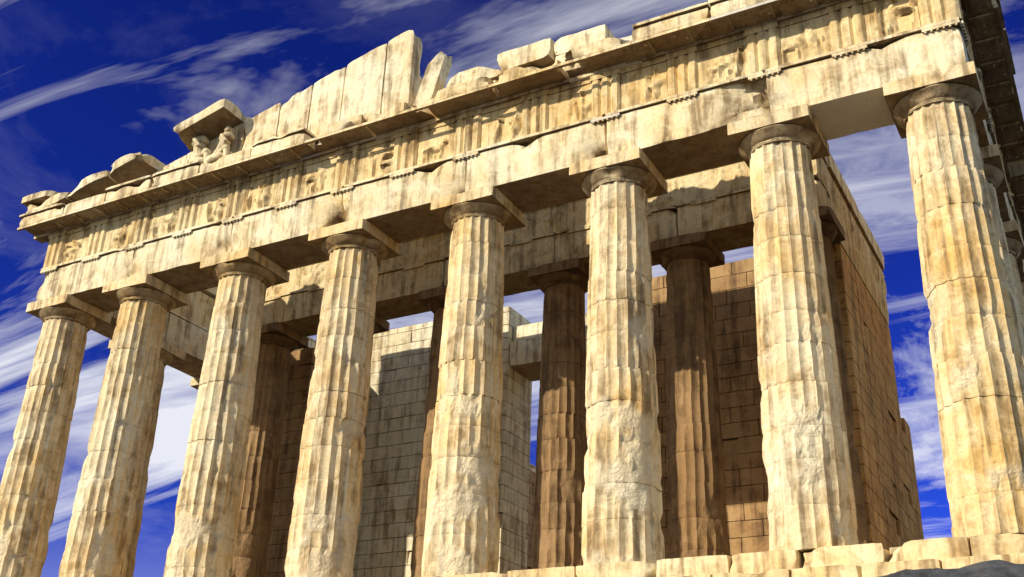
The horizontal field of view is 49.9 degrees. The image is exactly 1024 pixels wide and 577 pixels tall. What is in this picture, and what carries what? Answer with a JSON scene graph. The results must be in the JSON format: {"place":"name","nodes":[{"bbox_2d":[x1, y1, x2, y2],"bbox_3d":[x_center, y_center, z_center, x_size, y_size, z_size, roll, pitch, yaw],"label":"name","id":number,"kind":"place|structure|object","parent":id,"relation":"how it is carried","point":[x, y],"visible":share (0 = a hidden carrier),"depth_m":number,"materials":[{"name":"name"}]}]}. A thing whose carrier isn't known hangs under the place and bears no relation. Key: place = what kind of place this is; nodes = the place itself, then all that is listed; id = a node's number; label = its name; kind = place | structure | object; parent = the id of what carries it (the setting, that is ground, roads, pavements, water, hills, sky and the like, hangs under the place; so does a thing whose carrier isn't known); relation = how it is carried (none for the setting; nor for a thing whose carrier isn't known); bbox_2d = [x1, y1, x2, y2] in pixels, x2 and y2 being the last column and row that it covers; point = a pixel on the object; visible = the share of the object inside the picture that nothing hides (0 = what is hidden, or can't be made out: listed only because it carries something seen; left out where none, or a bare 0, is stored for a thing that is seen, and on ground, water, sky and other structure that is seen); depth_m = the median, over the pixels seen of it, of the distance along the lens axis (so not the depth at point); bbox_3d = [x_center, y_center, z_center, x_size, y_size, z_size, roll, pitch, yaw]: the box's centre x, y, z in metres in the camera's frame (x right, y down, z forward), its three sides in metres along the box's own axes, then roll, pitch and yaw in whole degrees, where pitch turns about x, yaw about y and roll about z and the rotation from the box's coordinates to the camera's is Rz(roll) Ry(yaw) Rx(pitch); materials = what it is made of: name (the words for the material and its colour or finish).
{"place":"outdoors","nodes":[
{"label":"outdoors","id":0,"kind":"place"},
{"bbox_2d":[353,306,587,576],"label":"wall","id":1,"kind":"structure","parent":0,"point":[395,422],"depth_m":41.21,"materials":[{"name":"beige stone"}]},
{"bbox_2d":[0,0,1023,576],"label":"sky","id":2,"kind":"structure","parent":0,"point":[86,85],"materials":[{"name":"blue"}]},
{"bbox_2d":[832,244,923,550],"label":"side wall","id":3,"kind":"structure","parent":0,"point":[883,440],"depth_m":33.43,"materials":[{"name":"brown stone"}]},
{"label":"temple platform floor","id":4,"kind":"structure","parent":0,"visible":0},
{"bbox_2d":[267,258,768,576],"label":"cella walls","id":5,"kind":"structure","parent":4,"relation":"on","point":[739,384],"depth_m":36.86,"materials":[{"name":"brown stone"}]},
{"bbox_2d":[231,206,869,576],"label":"inner columns","id":6,"kind":"structure","parent":4,"relation":"on","point":[696,525],"depth_m":32.63,"materials":[{"name":"stone"}]},
{"bbox_2d":[262,154,888,336],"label":"cella entablature blocks","id":7,"kind":"structure","parent":6,"relation":"on","point":[724,221],"depth_m":35.73,"materials":[{"name":"beige stone"}]},
{"bbox_2d":[265,158,886,297],"bbox_3d":[1.835,-0.071,40.370,21.238,1.017,9.512,-12,-29,27],"label":"cella frieze relief","id":8,"kind":"object","parent":7,"relation":"on","point":[554,219],"visible":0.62,"depth_m":35.76},
{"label":"peristyle column","id":9,"kind":"object","parent":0,"visible":0},
{"bbox_2d":[92,287,535,472],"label":"entablature blocks","id":10,"kind":"structure","parent":9,"relation":"on","point":[186,335],"depth_m":42.31,"materials":[{"name":"beige stone"}]},
{"bbox_2d":[172,291,302,350],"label":"entablature frieze","id":11,"kind":"object","parent":10,"relation":"on","point":[198,309],"visible":0.02,"depth_m":43.06,"materials":[{"name":"beige stone"}]},
{"bbox_3d":[17.640,6.707,36.398,1.988,10.427,1.989,-14,-30,31],"label":"peristyle column","id":12,"kind":"object","parent":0,"visible":0},
{"bbox_2d":[960,0,1023,281],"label":"entablature blocks","id":13,"kind":"structure","parent":12,"relation":"on","point":[991,49],"depth_m":29.65,"materials":[{"name":"beige stone"}]},
{"bbox_2d":[917,0,1022,237],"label":"entablature frieze","id":14,"kind":"object","parent":13,"relation":"on","point":[959,11],"visible":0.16,"depth_m":28.11,"materials":[{"name":"beige stone"}]},
{"bbox_3d":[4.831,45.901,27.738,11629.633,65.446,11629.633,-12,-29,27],"label":"ground","id":15,"kind":"structure","parent":0,"visible":0},
{"bbox_2d":[441,533,1023,576],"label":"stone steps","id":16,"kind":"structure","parent":15,"relation":"on","point":[869,560],"depth_m":21.52,"materials":[{"name":"stone"}]},
{"bbox_2d":[108,339,185,576],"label":"column","id":17,"kind":"structure","parent":16,"relation":"on","point":[170,353],"depth_m":39.59,"materials":[{"name":"stone"}]},
{"bbox_2d":[190,377,199,389],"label":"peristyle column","id":18,"kind":"structure","parent":16,"relation":"on","point":[194,382],"depth_m":44.23,"materials":[{"name":"stone"}]},
{"bbox_2d":[0,61,1023,576],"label":"columns","id":19,"kind":"structure","parent":16,"relation":"on","point":[974,329],"depth_m":27.18,"materials":[{"name":"stone"}]},
{"bbox_2d":[17,0,969,312],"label":"entablature blocks","id":20,"kind":"structure","parent":19,"relation":"on","point":[839,92],"depth_m":30.32,"materials":[{"name":"beige stone"}]},
{"bbox_2d":[183,126,234,164],"bbox_3d":[-9.951,-4.679,36.517,2.099,1.801,0.868,-12,-29,27],"label":"kekrops pediment sculpture","id":21,"kind":"object","parent":20,"relation":"on","point":[201,151],"visible":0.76,"depth_m":36.20,"materials":[{"name":"stone"}]},
{"bbox_2d":[21,0,710,212],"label":"pediment remains","id":22,"kind":"object","parent":20,"relation":"on","point":[383,79],"visible":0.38,"depth_m":34.84,"materials":[{"name":"stone"}]},
{"bbox_2d":[43,0,959,267],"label":"frieze","id":23,"kind":"object","parent":20,"relation":"on","point":[763,48],"visible":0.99,"depth_m":30.45,"materials":[{"name":"beige stone"}]},
{"bbox_2d":[980,144,1023,363],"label":"column","id":24,"kind":"structure","parent":16,"relation":"on","point":[993,171],"depth_m":27.32,"materials":[{"name":"stone"}]},
{"bbox_2d":[1002,220,1023,324],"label":"column","id":25,"kind":"structure","parent":16,"relation":"on","point":[1015,241],"depth_m":30.88,"materials":[{"name":"stone"}]},
{"bbox_2d":[879,560,1023,576],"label":"foreground rock","id":26,"kind":"object","parent":15,"relation":"on","point":[996,568],"visible":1,"depth_m":15.97,"materials":[{"name":"grey stone"}]}
]}

